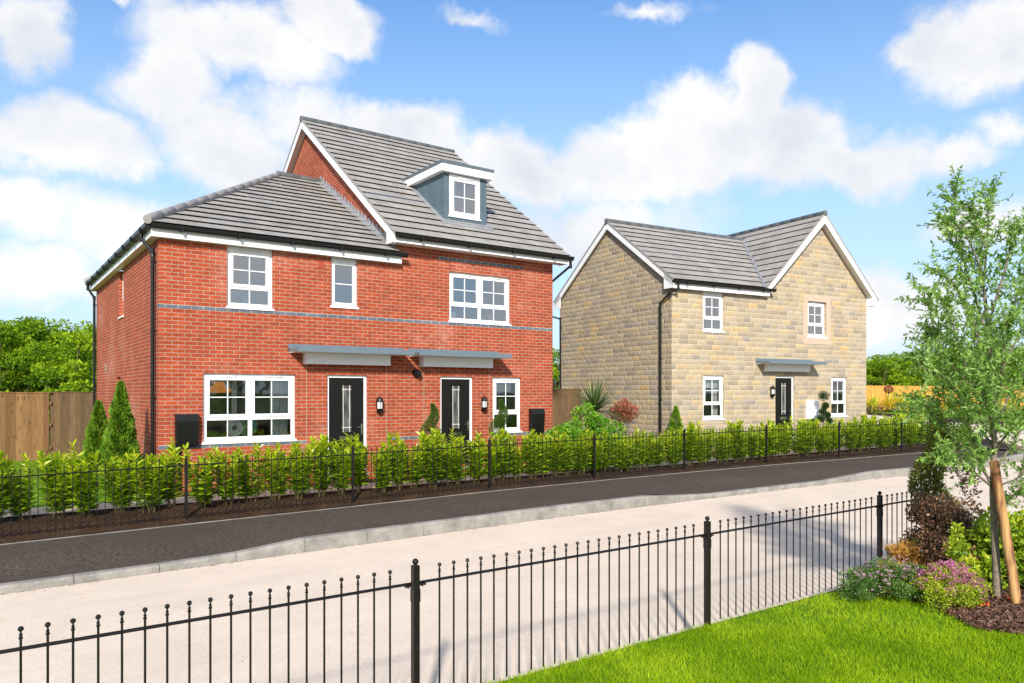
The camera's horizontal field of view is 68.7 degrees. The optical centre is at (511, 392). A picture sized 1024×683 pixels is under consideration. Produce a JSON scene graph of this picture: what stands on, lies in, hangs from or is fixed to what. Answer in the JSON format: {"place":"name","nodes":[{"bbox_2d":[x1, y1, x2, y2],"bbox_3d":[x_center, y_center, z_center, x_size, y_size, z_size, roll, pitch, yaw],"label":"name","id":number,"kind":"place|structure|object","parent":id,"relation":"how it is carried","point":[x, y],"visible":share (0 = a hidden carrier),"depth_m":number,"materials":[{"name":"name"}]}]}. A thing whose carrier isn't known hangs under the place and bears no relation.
{"place":"outdoors","nodes":[
{"label":"outdoors","id":0,"kind":"place"},
{"bbox_2d":[4,458,134,509],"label":"side lawn","id":1,"kind":"structure","parent":0,"point":[39,497],"depth_m":15.06,"materials":[{"name":"green plant"}]},
{"bbox_2d":[81,400,117,485],"bbox_3d":[-8.283,1.007,14.991,0.817,1.747,0.858,0,0,-36],"label":"conical conifer","id":2,"kind":"object","parent":1,"relation":"on","point":[95,428],"visible":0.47,"depth_m":14.85,"materials":[{"name":"green plant"}]},
{"bbox_2d":[93,380,144,490],"bbox_3d":[-7.210,0.820,13.815,0.877,2.119,0.858,0,0,-36],"label":"conical conifer","id":3,"kind":"object","parent":1,"relation":"on","point":[120,430],"visible":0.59,"depth_m":13.71,"materials":[{"name":"green plant"}]},
{"bbox_2d":[0,443,905,517],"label":"garden path","id":4,"kind":"structure","parent":0,"point":[35,511],"depth_m":14.15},
{"bbox_2d":[132,442,874,496],"bbox_3d":[2.803,1.750,19.569,22.700,0.265,2.602,0,0,-36],"label":"front bed","id":5,"kind":"object","parent":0,"point":[182,493],"visible":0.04,"depth_m":15.39,"materials":[{"name":"brown soil"}]},
{"bbox_2d":[412,403,447,465],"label":"spiral topiary","id":6,"kind":"object","parent":5,"relation":"on","point":[428,423],"visible":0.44,"depth_m":16.16,"materials":[{"name":"green plant"}]},
{"bbox_2d":[483,399,518,466],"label":"spiral topiary","id":7,"kind":"object","parent":5,"relation":"on","point":[502,407],"visible":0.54,"depth_m":17.21,"materials":[{"name":"green plant"}]},
{"bbox_2d":[541,401,627,469],"bbox_3d":[1.835,1.079,18.318,2.726,1.763,1.642,0,0,-36],"label":"rounded shrub","id":8,"kind":"object","parent":5,"relation":"on","point":[572,430],"visible":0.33,"depth_m":18.17,"materials":[{"name":"green plant"}]},
{"bbox_2d":[561,373,626,423],"bbox_3d":[2.178,0.681,19.360,2.027,2.398,2.127,0,0,-36],"label":"cordyline","id":9,"kind":"object","parent":5,"relation":"on","point":[594,395],"visible":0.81,"depth_m":19.15,"materials":[{"name":"green plant"}]},
{"bbox_2d":[608,398,638,433],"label":"red tipped shrub","id":10,"kind":"object","parent":5,"relation":"on","point":[627,411],"visible":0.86,"depth_m":19.95,"materials":[{"name":"brown plant"}]},
{"bbox_2d":[664,405,686,452],"bbox_3d":[4.684,1.068,21.321,0.708,1.424,0.714,0,0,-36],"label":"conical conifer","id":11,"kind":"object","parent":5,"relation":"on","point":[673,424],"visible":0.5,"depth_m":21.26,"materials":[{"name":"green plant"}]},
{"bbox_2d":[816,390,832,428],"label":"pompom topiary","id":12,"kind":"object","parent":5,"relation":"on","point":[824,413],"visible":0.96,"depth_m":23.97,"materials":[{"name":"green plant"}]},
{"bbox_2d":[0,430,1017,633],"bbox_3d":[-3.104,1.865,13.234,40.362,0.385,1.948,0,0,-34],"label":"planting bed","id":13,"kind":"object","parent":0,"point":[37,523],"visible":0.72,"depth_m":12.80,"materials":[{"name":"brown soil"}]},
{"bbox_2d":[0,451,15,516],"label":"laurel bush","id":14,"kind":"object","parent":13,"relation":"on","point":[6,463],"visible":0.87,"depth_m":10.67,"materials":[{"name":"green plant"}]},
{"bbox_2d":[3,453,38,519],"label":"laurel bush","id":15,"kind":"object","parent":13,"relation":"on","point":[16,497],"visible":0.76,"depth_m":10.98,"materials":[{"name":"green plant"}]},
{"bbox_2d":[0,392,51,460],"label":"timber fence","id":16,"kind":"object","parent":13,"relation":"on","point":[25,424],"visible":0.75,"depth_m":20.64,"materials":[{"name":"brown wood"}]},
{"bbox_2d":[0,323,61,391],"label":"broadleaf tree","id":17,"kind":"object","parent":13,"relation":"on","point":[11,341],"visible":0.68,"depth_m":36.05,"materials":[{"name":"green plant"}]},
{"bbox_2d":[0,315,87,391],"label":"broadleaf tree","id":18,"kind":"object","parent":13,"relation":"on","point":[55,327],"visible":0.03,"depth_m":39.47,"materials":[{"name":"green plant"}]},
{"bbox_2d":[5,318,92,391],"bbox_3d":[-23.582,-0.953,38.973,5.596,5.776,5.843,0,0,13],"label":"broadleaf tree","id":19,"kind":"object","parent":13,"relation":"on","point":[53,337],"visible":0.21,"depth_m":37.73,"materials":[{"name":"green plant"}]},
{"bbox_2d":[36,450,79,517],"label":"laurel bush","id":20,"kind":"object","parent":13,"relation":"on","point":[41,461],"visible":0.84,"depth_m":11.11,"materials":[{"name":"green plant"}]},
{"bbox_2d":[29,327,92,391],"bbox_3d":[-18.299,-0.442,33.140,4.520,4.753,4.684,0,0,36],"label":"broadleaf tree","id":21,"kind":"object","parent":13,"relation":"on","point":[76,382],"visible":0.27,"depth_m":32.04,"materials":[{"name":"green plant"}]},
{"bbox_2d":[49,392,92,458],"bbox_3d":[-11.884,1.014,21.867,2.740,2.072,0.095,0,0,-36],"label":"timber fence","id":22,"kind":"object","parent":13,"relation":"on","point":[70,413],"visible":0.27,"depth_m":21.32,"materials":[{"name":"brown wood"}]},
{"bbox_2d":[61,439,106,517],"bbox_3d":[-6.434,1.293,11.204,0.675,1.201,0.634,-3,3,9],"label":"laurel bush","id":23,"kind":"object","parent":13,"relation":"on","point":[88,501],"visible":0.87,"depth_m":11.16,"materials":[{"name":"green plant"}]},
{"bbox_2d":[99,451,142,512],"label":"laurel bush","id":24,"kind":"object","parent":13,"relation":"on","point":[123,496],"visible":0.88,"depth_m":11.59,"materials":[{"name":"green plant"}]},
{"bbox_2d":[125,449,173,512],"bbox_3d":[-5.724,1.383,11.791,0.669,1.039,0.522,0,0,-44],"label":"laurel bush","id":25,"kind":"object","parent":13,"relation":"on","point":[151,480],"visible":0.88,"depth_m":11.73,"materials":[{"name":"green plant"}]},
{"bbox_2d":[145,436,183,506],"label":"laurel bush","id":26,"kind":"object","parent":13,"relation":"on","point":[172,450],"visible":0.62,"depth_m":12.07,"materials":[{"name":"green plant"}]},
{"bbox_2d":[179,443,217,508],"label":"laurel bush","id":27,"kind":"object","parent":13,"relation":"on","point":[201,491],"visible":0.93,"depth_m":12.07,"materials":[{"name":"green plant"}]},
{"bbox_2d":[208,445,244,505],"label":"laurel bush","id":28,"kind":"object","parent":13,"relation":"on","point":[237,481],"visible":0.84,"depth_m":12.33,"materials":[{"name":"green plant"}]},
{"bbox_2d":[233,442,270,501],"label":"laurel bush","id":29,"kind":"object","parent":13,"relation":"on","point":[255,477],"visible":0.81,"depth_m":12.72,"materials":[{"name":"green plant"}]},
{"bbox_2d":[262,441,292,500],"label":"laurel bush","id":30,"kind":"object","parent":13,"relation":"on","point":[280,472],"visible":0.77,"depth_m":12.95,"materials":[{"name":"green plant"}]},
{"bbox_2d":[285,441,316,499],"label":"laurel bush","id":31,"kind":"object","parent":13,"relation":"on","point":[295,447],"visible":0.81,"depth_m":13.12,"materials":[{"name":"green plant"}]},
{"bbox_2d":[307,433,334,496],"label":"laurel bush","id":32,"kind":"object","parent":13,"relation":"on","point":[323,445],"visible":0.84,"depth_m":13.25,"materials":[{"name":"green plant"}]},
{"bbox_2d":[84,116,573,491],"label":"semi detached house","id":33,"kind":"structure","parent":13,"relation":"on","point":[179,327],"depth_m":16.66,"materials":[{"name":"red brick"}]},
{"bbox_2d":[215,413,267,436],"bbox_3d":[-5.901,0.900,16.367,0.990,0.900,0.440,0,0,-36],"label":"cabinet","id":34,"kind":"object","parent":33,"relation":"in","point":[260,430],"visible":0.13,"depth_m":16.19,"materials":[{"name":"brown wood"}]},
{"bbox_2d":[213,229,281,310],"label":"window","id":35,"kind":"structure","parent":33,"relation":"in","point":[245,260],"depth_m":15.08,"materials":[{"name":"white plastic"}]},
{"bbox_2d":[202,373,296,444],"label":"window","id":36,"kind":"structure","parent":33,"relation":"in","point":[253,390],"depth_m":15.11,"materials":[{"name":"white plastic"}]},
{"bbox_2d":[270,381,286,434],"bbox_3d":[-4.780,0.300,15.355,0.360,1.600,0.060,0,0,-36],"label":"curtain","id":37,"kind":"object","parent":33,"relation":"hanging from","point":[279,399],"visible":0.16,"depth_m":15.36,"materials":[{"name":"fabric"}]},
{"bbox_2d":[321,242,363,308],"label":"window","id":38,"kind":"structure","parent":33,"relation":"in","point":[335,261],"depth_m":16.11,"materials":[{"name":"white plastic"}]},
{"bbox_2d":[335,265,351,302],"bbox_3d":[-3.655,-2.291,16.078,0.550,0.982,0.020,0,0,-36],"label":"venetian blind","id":39,"kind":"object","parent":33,"relation":"attached to","point":[343,282],"visible":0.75,"depth_m":16.10,"materials":[{"name":"fabric"}]},
{"bbox_2d":[329,378,362,472],"bbox_3d":[-3.532,0.700,16.023,0.793,2.026,0.076,0,0,-36],"label":"door","id":40,"kind":"structure","parent":33,"relation":"in","point":[345,394],"depth_m":16.04,"materials":[{"name":"black"}]},
{"bbox_2d":[441,379,468,464],"bbox_3d":[-1.316,0.700,17.605,0.779,2.026,0.076,0,0,-36],"label":"door","id":41,"kind":"structure","parent":33,"relation":"in","point":[454,392],"depth_m":17.64,"materials":[{"name":"black"}]},
{"bbox_2d":[454,181,474,213],"bbox_3d":[-1.218,-4.745,18.395,0.830,0.931,0.020,0,0,-36],"label":"venetian blind","id":42,"kind":"object","parent":33,"relation":"attached to","point":[462,198],"visible":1,"depth_m":18.43,"materials":[{"name":"fabric"}]},
{"bbox_2d":[448,272,511,325],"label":"window","id":43,"kind":"structure","parent":33,"relation":"in","point":[472,297],"depth_m":19.10,"materials":[{"name":"white plastic"}]},
{"bbox_2d":[493,377,522,432],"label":"window","id":44,"kind":"structure","parent":33,"relation":"in","point":[511,399],"depth_m":18.68,"materials":[{"name":"white plastic"}]},
{"bbox_2d":[328,437,355,494],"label":"laurel bush","id":45,"kind":"object","parent":13,"relation":"on","point":[347,466],"visible":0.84,"depth_m":13.48,"materials":[{"name":"green plant"}]},
{"bbox_2d":[345,433,369,491],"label":"laurel bush","id":46,"kind":"object","parent":13,"relation":"on","point":[360,465],"visible":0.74,"depth_m":13.87,"materials":[{"name":"green plant"}]},
{"bbox_2d":[368,439,394,492],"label":"laurel bush","id":47,"kind":"object","parent":13,"relation":"on","point":[381,474],"visible":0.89,"depth_m":13.91,"materials":[{"name":"green plant"}]},
{"bbox_2d":[384,430,410,490],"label":"laurel bush","id":48,"kind":"object","parent":13,"relation":"on","point":[397,442],"visible":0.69,"depth_m":14.18,"materials":[{"name":"green plant"}]},
{"bbox_2d":[398,438,424,487],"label":"laurel bush","id":49,"kind":"object","parent":13,"relation":"on","point":[415,474],"visible":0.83,"depth_m":14.44,"materials":[{"name":"green plant"}]},
{"bbox_2d":[415,427,448,488],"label":"laurel bush","id":50,"kind":"object","parent":13,"relation":"on","point":[424,439],"visible":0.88,"depth_m":14.53,"materials":[{"name":"green plant"}]},
{"bbox_2d":[436,433,460,484],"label":"laurel bush","id":51,"kind":"object","parent":13,"relation":"on","point":[447,475],"visible":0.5,"depth_m":14.95,"materials":[{"name":"green plant"}]},
{"bbox_2d":[443,428,469,484],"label":"laurel bush","id":52,"kind":"object","parent":13,"relation":"on","point":[460,472],"visible":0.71,"depth_m":15.03,"materials":[{"name":"green plant"}]},
{"bbox_2d":[464,431,487,483],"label":"laurel bush","id":53,"kind":"object","parent":13,"relation":"on","point":[480,453],"visible":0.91,"depth_m":15.19,"materials":[{"name":"green plant"}]},
{"bbox_2d":[0,418,954,537],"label":"metal railing","id":54,"kind":"object","parent":13,"relation":"on","point":[352,454],"visible":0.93,"depth_m":14.46,"materials":[{"name":"black metal"}]},
{"bbox_2d":[483,435,500,480],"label":"laurel bush","id":55,"kind":"object","parent":13,"relation":"on","point":[493,465],"visible":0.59,"depth_m":15.49,"materials":[{"name":"green plant"}]},
{"bbox_2d":[486,427,517,479],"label":"laurel bush","id":56,"kind":"object","parent":13,"relation":"on","point":[503,466],"visible":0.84,"depth_m":15.69,"materials":[{"name":"green plant"}]},
{"bbox_2d":[508,435,526,478],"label":"laurel bush","id":57,"kind":"object","parent":13,"relation":"on","point":[518,467],"visible":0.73,"depth_m":15.95,"materials":[{"name":"green plant"}]},
{"bbox_2d":[520,428,547,478],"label":"laurel bush","id":58,"kind":"object","parent":13,"relation":"on","point":[526,459],"visible":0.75,"depth_m":16.01,"materials":[{"name":"green plant"}]},
{"bbox_2d":[526,432,553,477],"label":"laurel bush","id":59,"kind":"object","parent":13,"relation":"on","point":[544,460],"visible":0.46,"depth_m":16.24,"materials":[{"name":"green plant"}]},
{"bbox_2d":[544,427,567,475],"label":"laurel bush","id":60,"kind":"object","parent":13,"relation":"on","point":[555,434],"visible":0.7,"depth_m":16.51,"materials":[{"name":"green plant"}]},
{"bbox_2d":[553,389,581,428],"bbox_3d":[0.459,0.953,24.196,4.782,2.149,0.095,0,0,-37],"label":"timber fence","id":61,"kind":"object","parent":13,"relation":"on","point":[563,399],"visible":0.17,"depth_m":25.14,"materials":[{"name":"brown wood"}]},
{"bbox_2d":[561,433,576,474],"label":"laurel bush","id":62,"kind":"object","parent":13,"relation":"on","point":[568,465],"visible":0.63,"depth_m":16.71,"materials":[{"name":"green plant"}]},
{"bbox_2d":[572,432,591,474],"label":"laurel bush","id":63,"kind":"object","parent":13,"relation":"on","point":[584,453],"visible":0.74,"depth_m":16.89,"materials":[{"name":"green plant"}]},
{"bbox_2d":[584,429,606,473],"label":"laurel bush","id":64,"kind":"object","parent":13,"relation":"on","point":[599,451],"visible":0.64,"depth_m":16.88,"materials":[{"name":"green plant"}]},
{"bbox_2d":[590,426,616,471],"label":"laurel bush","id":65,"kind":"object","parent":13,"relation":"on","point":[606,449],"visible":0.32,"depth_m":17.27,"materials":[{"name":"green plant"}]},
{"bbox_2d":[612,433,634,471],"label":"laurel bush","id":66,"kind":"object","parent":13,"relation":"on","point":[625,452],"visible":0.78,"depth_m":17.38,"materials":[{"name":"green plant"}]},
{"bbox_2d":[647,432,666,467],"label":"laurel bush","id":67,"kind":"object","parent":13,"relation":"on","point":[662,451],"visible":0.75,"depth_m":18.14,"materials":[{"name":"green plant"}]},
{"bbox_2d":[663,430,681,466],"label":"laurel bush","id":68,"kind":"object","parent":13,"relation":"on","point":[678,441],"visible":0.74,"depth_m":18.25,"materials":[{"name":"green plant"}]},
{"bbox_2d":[680,422,701,465],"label":"laurel bush","id":69,"kind":"object","parent":13,"relation":"on","point":[690,446],"visible":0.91,"depth_m":18.60,"materials":[{"name":"green plant"}]},
{"bbox_2d":[553,210,878,453],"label":"detached house","id":70,"kind":"structure","parent":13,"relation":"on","point":[747,319],"depth_m":23.99,"materials":[{"name":"stone"}]},
{"bbox_2d":[699,281,724,332],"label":"window","id":71,"kind":"structure","parent":70,"relation":"in","point":[712,301],"depth_m":22.74,"materials":[{"name":"white plastic"}]},
{"bbox_2d":[703,375,724,420],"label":"window","id":72,"kind":"structure","parent":70,"relation":"in","point":[707,392],"depth_m":22.70,"materials":[{"name":"white plastic"}]},
{"bbox_2d":[775,378,790,438],"bbox_3d":[8.719,0.553,24.050,0.758,2.031,0.076,0,0,-29],"label":"door","id":73,"kind":"structure","parent":70,"relation":"in","point":[782,385],"depth_m":24.07,"materials":[{"name":"black"}]},
{"bbox_2d":[807,301,826,338],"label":"window","id":74,"kind":"structure","parent":70,"relation":"in","point":[815,309],"depth_m":25.02,"materials":[{"name":"white plastic"}]},
{"bbox_2d":[831,377,847,416],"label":"window","id":75,"kind":"structure","parent":70,"relation":"in","point":[841,381],"depth_m":25.49,"materials":[{"name":"white plastic"}]},
{"bbox_2d":[712,428,732,462],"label":"laurel bush","id":76,"kind":"object","parent":13,"relation":"on","point":[720,445],"visible":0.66,"depth_m":19.12,"materials":[{"name":"green plant"}]},
{"bbox_2d":[726,419,747,462],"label":"laurel bush","id":77,"kind":"object","parent":13,"relation":"on","point":[738,451],"visible":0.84,"depth_m":19.42,"materials":[{"name":"green plant"}]},
{"bbox_2d":[758,418,777,458],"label":"laurel bush","id":78,"kind":"object","parent":13,"relation":"on","point":[772,435],"visible":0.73,"depth_m":20.18,"materials":[{"name":"green plant"}]},
{"bbox_2d":[786,415,809,456],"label":"laurel bush","id":79,"kind":"object","parent":13,"relation":"on","point":[793,431],"visible":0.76,"depth_m":20.61,"materials":[{"name":"green plant"}]},
{"bbox_2d":[795,418,818,455],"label":"laurel bush","id":80,"kind":"object","parent":13,"relation":"on","point":[808,440],"visible":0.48,"depth_m":20.75,"materials":[{"name":"green plant"}]},
{"bbox_2d":[841,418,860,452],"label":"laurel bush","id":81,"kind":"object","parent":13,"relation":"on","point":[852,438],"visible":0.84,"depth_m":21.72,"materials":[{"name":"green plant"}]},
{"bbox_2d":[870,414,888,449],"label":"laurel bush","id":82,"kind":"object","parent":13,"relation":"on","point":[877,441],"visible":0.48,"depth_m":22.49,"materials":[{"name":"green plant"}]},
{"bbox_2d":[866,359,912,385],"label":"broadleaf tree","id":83,"kind":"object","parent":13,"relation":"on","point":[885,381],"visible":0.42,"depth_m":56.14,"materials":[{"name":"green plant"}]},
{"bbox_2d":[866,353,920,384],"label":"broadleaf tree","id":84,"kind":"object","parent":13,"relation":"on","point":[876,358],"visible":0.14,"depth_m":59.53,"materials":[{"name":"green plant"}]},
{"bbox_2d":[890,359,941,385],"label":"broadleaf tree","id":85,"kind":"object","parent":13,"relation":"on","point":[914,378],"visible":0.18,"depth_m":56.06,"materials":[{"name":"green plant"}]},
{"bbox_2d":[866,385,1023,409],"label":"timber fence","id":86,"kind":"object","parent":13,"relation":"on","point":[871,390],"visible":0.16,"depth_m":51.66,"materials":[{"name":"wood"}]},
{"bbox_2d":[0,449,1021,583],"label":"pavement","id":87,"kind":"structure","parent":0,"point":[48,558],"depth_m":11.79,"materials":[{"name":"grey asphalt"}]},
{"bbox_2d":[0,452,921,544],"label":"pavement edging","id":88,"kind":"object","parent":87,"relation":"on","point":[396,501],"visible":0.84,"depth_m":13.11,"materials":[{"name":"concrete"}]},
{"bbox_2d":[0,461,1023,682],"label":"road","id":89,"kind":"structure","parent":0,"point":[33,612],"depth_m":8.09,"materials":[{"name":"beige concrete"}]},
{"bbox_2d":[0,449,1023,594],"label":"kerb","id":90,"kind":"structure","parent":89,"relation":"on","point":[345,539],"depth_m":11.24,"materials":[{"name":"concrete"}]},
{"bbox_2d":[0,0,1023,391],"label":"sky","id":91,"kind":"structure","parent":0,"point":[721,117],"materials":[{"name":"blue"}]},
{"bbox_2d":[479,588,1023,682],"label":"lawn","id":92,"kind":"structure","parent":0,"point":[843,623],"depth_m":5.70,"materials":[{"name":"green plant"}]},
{"bbox_2d":[836,557,1023,633],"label":"mulch bed","id":93,"kind":"object","parent":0,"point":[1022,588],"visible":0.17,"depth_m":6.65,"materials":[{"name":"brown wood"}]},
{"bbox_2d":[835,555,933,602],"bbox_3d":[3.596,1.763,7.149,1.219,0.403,0.826,0,0,-36],"label":"spirea shrub","id":94,"kind":"object","parent":93,"relation":"on","point":[875,575],"visible":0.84,"depth_m":7.03,"materials":[{"name":"green plant"}]},
{"bbox_2d":[877,539,944,578],"bbox_3d":[4.079,1.735,7.696,0.732,0.444,0.552,0,0,-36],"label":"golden conifer","id":95,"kind":"object","parent":93,"relation":"on","point":[901,551],"visible":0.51,"depth_m":7.69,"materials":[{"name":"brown plant"}]},
{"bbox_2d":[906,404,971,557],"bbox_3d":[4.707,1.057,8.292,0.805,1.941,0.716,0,0,-36],"label":"spiral topiary","id":96,"kind":"object","parent":93,"relation":"on","point":[935,483],"visible":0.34,"depth_m":8.31,"materials":[{"name":"green plant"}]},
{"bbox_2d":[898,464,987,569],"bbox_3d":[4.491,1.327,7.778,0.972,1.235,0.876,0,0,-36],"label":"dark leaved shrub","id":97,"kind":"object","parent":93,"relation":"on","point":[928,511],"visible":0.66,"depth_m":7.70,"materials":[{"name":"brown plant"}]},
{"bbox_2d":[882,163,1023,597],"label":"young tree","id":98,"kind":"object","parent":93,"relation":"on","point":[968,378],"visible":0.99,"depth_m":6.61,"materials":[{"name":"green plant"}]},
{"bbox_2d":[904,559,1002,613],"bbox_3d":[3.975,1.755,6.827,0.886,0.454,0.737,0,0,-36],"label":"spirea shrub","id":99,"kind":"object","parent":93,"relation":"on","point":[950,590],"visible":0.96,"depth_m":6.68,"materials":[{"name":"green plant"}]},
{"bbox_2d":[941,522,987,585],"bbox_3d":[4.249,1.563,7.034,0.505,0.759,0.356,0,0,-10],"label":"yellow green shrub","id":100,"kind":"object","parent":93,"relation":"on","point":[958,554],"visible":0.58,"depth_m":6.95,"materials":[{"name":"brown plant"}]},
{"bbox_2d":[948,505,1023,589],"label":"yellow green shrub","id":101,"kind":"object","parent":93,"relation":"on","point":[983,544],"visible":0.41,"depth_m":7.29,"materials":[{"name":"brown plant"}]},
{"bbox_2d":[989,461,1021,605],"bbox_3d":[4.392,1.321,6.661,0.261,1.426,0.088,0,0,34],"label":"tree stake","id":102,"kind":"object","parent":93,"relation":"on","point":[1008,548],"visible":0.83,"depth_m":6.64,"materials":[{"name":"brown wood"}]},
{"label":"lawn edging","id":103,"kind":"structure","parent":0,"visible":0},
{"bbox_2d":[0,484,928,682],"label":"metal railing","id":104,"kind":"object","parent":103,"relation":"on","point":[415,583],"visible":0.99,"depth_m":5.12,"materials":[{"name":"black metal"}]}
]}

